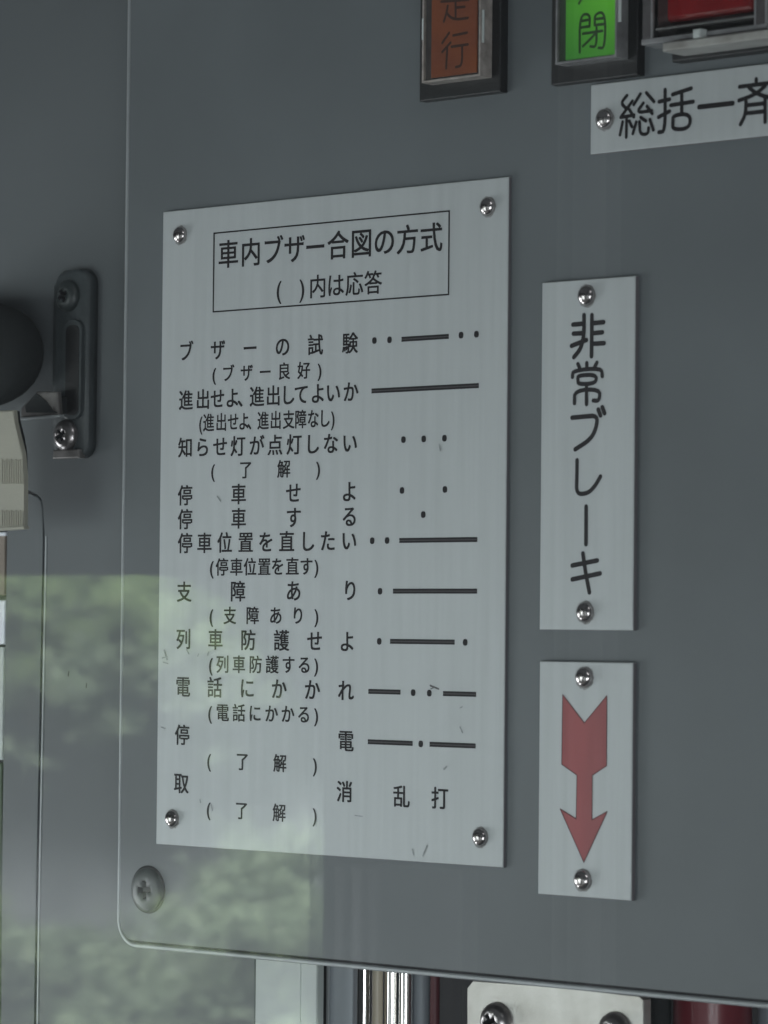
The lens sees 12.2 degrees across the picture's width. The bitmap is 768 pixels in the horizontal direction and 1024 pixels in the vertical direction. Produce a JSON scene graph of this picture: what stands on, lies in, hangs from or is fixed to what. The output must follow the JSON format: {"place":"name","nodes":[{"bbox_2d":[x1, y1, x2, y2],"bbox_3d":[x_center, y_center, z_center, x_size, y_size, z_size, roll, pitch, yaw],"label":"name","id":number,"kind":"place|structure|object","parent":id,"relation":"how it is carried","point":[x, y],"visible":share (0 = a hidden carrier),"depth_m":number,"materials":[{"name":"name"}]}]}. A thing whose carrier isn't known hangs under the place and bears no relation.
{"place":"outdoors","nodes":[
{"label":"outdoors","id":0,"kind":"place"},
{"bbox_2d":[0,0,255,1023],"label":"cab wall","id":1,"kind":"structure","parent":0,"point":[62,124],"depth_m":1.06,"materials":[{"name":"grey metal"}]},
{"bbox_2d":[0,303,43,530],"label":"blind lever","id":2,"kind":"object","parent":1,"relation":"attached to","point":[21,352],"visible":1,"depth_m":1.05,"materials":[{"name":"plastic"}]},
{"bbox_2d":[1,494,44,1023],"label":"cover plate","id":3,"kind":"object","parent":1,"relation":"attached to","point":[23,687],"visible":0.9,"depth_m":1.07,"materials":[{"name":"grey paint"}]},
{"bbox_2d":[20,269,97,458],"bbox_3d":[-0.096,-0.043,1.060,0.022,0.056,0.011,-1,-2,42],"label":"latch plate","id":4,"kind":"object","parent":1,"relation":"attached to","point":[68,405],"visible":1,"depth_m":1.06,"materials":[{"name":"black plastic"}]},
{"bbox_2d":[255,959,323,1023],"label":"pale post","id":5,"kind":"object","parent":1,"relation":"attached to","point":[288,993],"visible":1,"depth_m":1.00,"materials":[{"name":"grey metal"}]},
{"bbox_2d":[117,0,767,1008],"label":"equipment board","id":6,"kind":"object","parent":1,"relation":"attached to","point":[231,102],"visible":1,"depth_m":0.93,"materials":[{"name":"grey metal"}]},
{"bbox_2d":[156,177,510,867],"bbox_3d":[-0.016,0.003,0.978,0.129,0.180,0.003,-1,-2,42],"label":"buzzer signal sign","id":7,"kind":"object","parent":6,"relation":"attached to","point":[333,562],"visible":1,"depth_m":0.97,"materials":[{"name":"silver metal"}]},
{"bbox_2d":[326,966,356,1023],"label":"side board","id":8,"kind":"object","parent":6,"relation":"attached to","point":[341,995],"visible":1,"depth_m":0.99,"materials":[{"name":"grey metal"}]},
{"bbox_2d":[323,966,326,1023],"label":"slate divider","id":9,"kind":"object","parent":8,"relation":"attached to","point":[324,997],"visible":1,"depth_m":0.99,"materials":[{"name":"rubber"}]},
{"bbox_2d":[357,969,371,1023],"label":"chrome rod","id":10,"kind":"object","parent":6,"relation":"attached to","point":[364,996],"depth_m":0.99,"materials":[{"name":"white metal"}]},
{"bbox_2d":[372,971,382,1023],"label":"tan rod","id":11,"kind":"object","parent":6,"relation":"attached to","point":[377,997],"depth_m":0.99,"materials":[{"name":"metal"}]},
{"bbox_2d":[384,972,398,1023],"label":"chrome rod","id":12,"kind":"object","parent":6,"relation":"attached to","point":[391,997],"depth_m":0.99,"materials":[{"name":"white metal"}]},
{"bbox_2d":[399,973,412,1023],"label":"chrome rod","id":13,"kind":"object","parent":6,"relation":"attached to","point":[405,998],"depth_m":0.98,"materials":[{"name":"white metal"}]},
{"bbox_2d":[413,974,429,1023],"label":"grey tube","id":14,"kind":"object","parent":6,"relation":"attached to","point":[421,999],"depth_m":0.98,"materials":[{"name":"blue metal"}]},
{"bbox_2d":[430,976,439,1023],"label":"red hose","id":15,"kind":"object","parent":14,"relation":"attached to","point":[434,1000],"depth_m":0.98,"materials":[{"name":"rubber"}]},
{"bbox_2d":[420,0,507,102],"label":"orange indicator lamp","id":16,"kind":"object","parent":6,"relation":"attached to","point":[463,48],"visible":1,"depth_m":0.94,"materials":[{"name":"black plastic"}]},
{"bbox_2d":[467,980,650,1023],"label":"steel bracket","id":17,"kind":"object","parent":6,"relation":"attached to","point":[495,1003],"visible":1,"depth_m":0.94,"materials":[{"name":"silver metal"}]},
{"bbox_2d":[538,661,636,900],"bbox_3d":[0.051,0.068,0.914,0.031,0.060,0.003,-1,-2,42],"label":"arrow plate","id":18,"kind":"object","parent":6,"relation":"attached to","point":[587,778],"visible":1,"depth_m":0.91,"materials":[{"name":"silver metal"}]},
{"bbox_2d":[540,276,638,630],"bbox_3d":[0.052,-0.015,0.916,0.031,0.090,0.003,-1,-2,42],"label":"emergency brake plate","id":19,"kind":"object","parent":6,"relation":"attached to","point":[589,463],"visible":1,"depth_m":0.92,"materials":[{"name":"silver metal"}]},
{"bbox_2d":[551,0,644,86],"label":"green indicator lamp","id":20,"kind":"object","parent":6,"relation":"attached to","point":[596,40],"visible":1,"depth_m":0.91,"materials":[{"name":"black plastic"}]},
{"bbox_2d":[591,64,767,154],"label":"control label plate","id":21,"kind":"object","parent":6,"relation":"attached to","point":[720,105],"visible":1,"depth_m":0.90,"materials":[{"name":"silver metal"}]},
{"bbox_2d":[641,0,767,63],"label":"guarded push button","id":22,"kind":"object","parent":6,"relation":"attached to","point":[685,31],"visible":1,"depth_m":0.88,"materials":[{"name":"red plastic"}]},
{"bbox_2d":[673,1000,751,1023],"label":"red pipe","id":23,"kind":"object","parent":6,"relation":"attached to","point":[688,1012],"depth_m":0.92,"materials":[{"name":"metal"}]},
{"bbox_2d":[649,997,671,1023],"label":"dark tube","id":24,"kind":"object","parent":23,"relation":"attached to","point":[661,1010],"depth_m":0.93,"materials":[{"name":"metal"}]},
{"bbox_2d":[758,1008,767,1023],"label":"grey tube","id":25,"kind":"object","parent":23,"relation":"attached to","point":[762,1015],"depth_m":0.93,"materials":[{"name":"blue metal"}]},
{"bbox_2d":[0,596,757,1023],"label":"cab back wall","id":26,"kind":"structure","parent":0,"point":[452,1000],"depth_m":1.16,"materials":[{"name":"black"}]},
{"bbox_3d":[-0.103,0.110,1.097,0.039,0.259,0.016,-1,-2,42],"label":"wall backing","id":27,"kind":"object","parent":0,"visible":0},
{"bbox_2d":[0,532,6,1023],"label":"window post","id":28,"kind":"object","parent":27,"relation":"attached to","point":[3,555],"depth_m":1.08,"materials":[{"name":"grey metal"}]}
]}

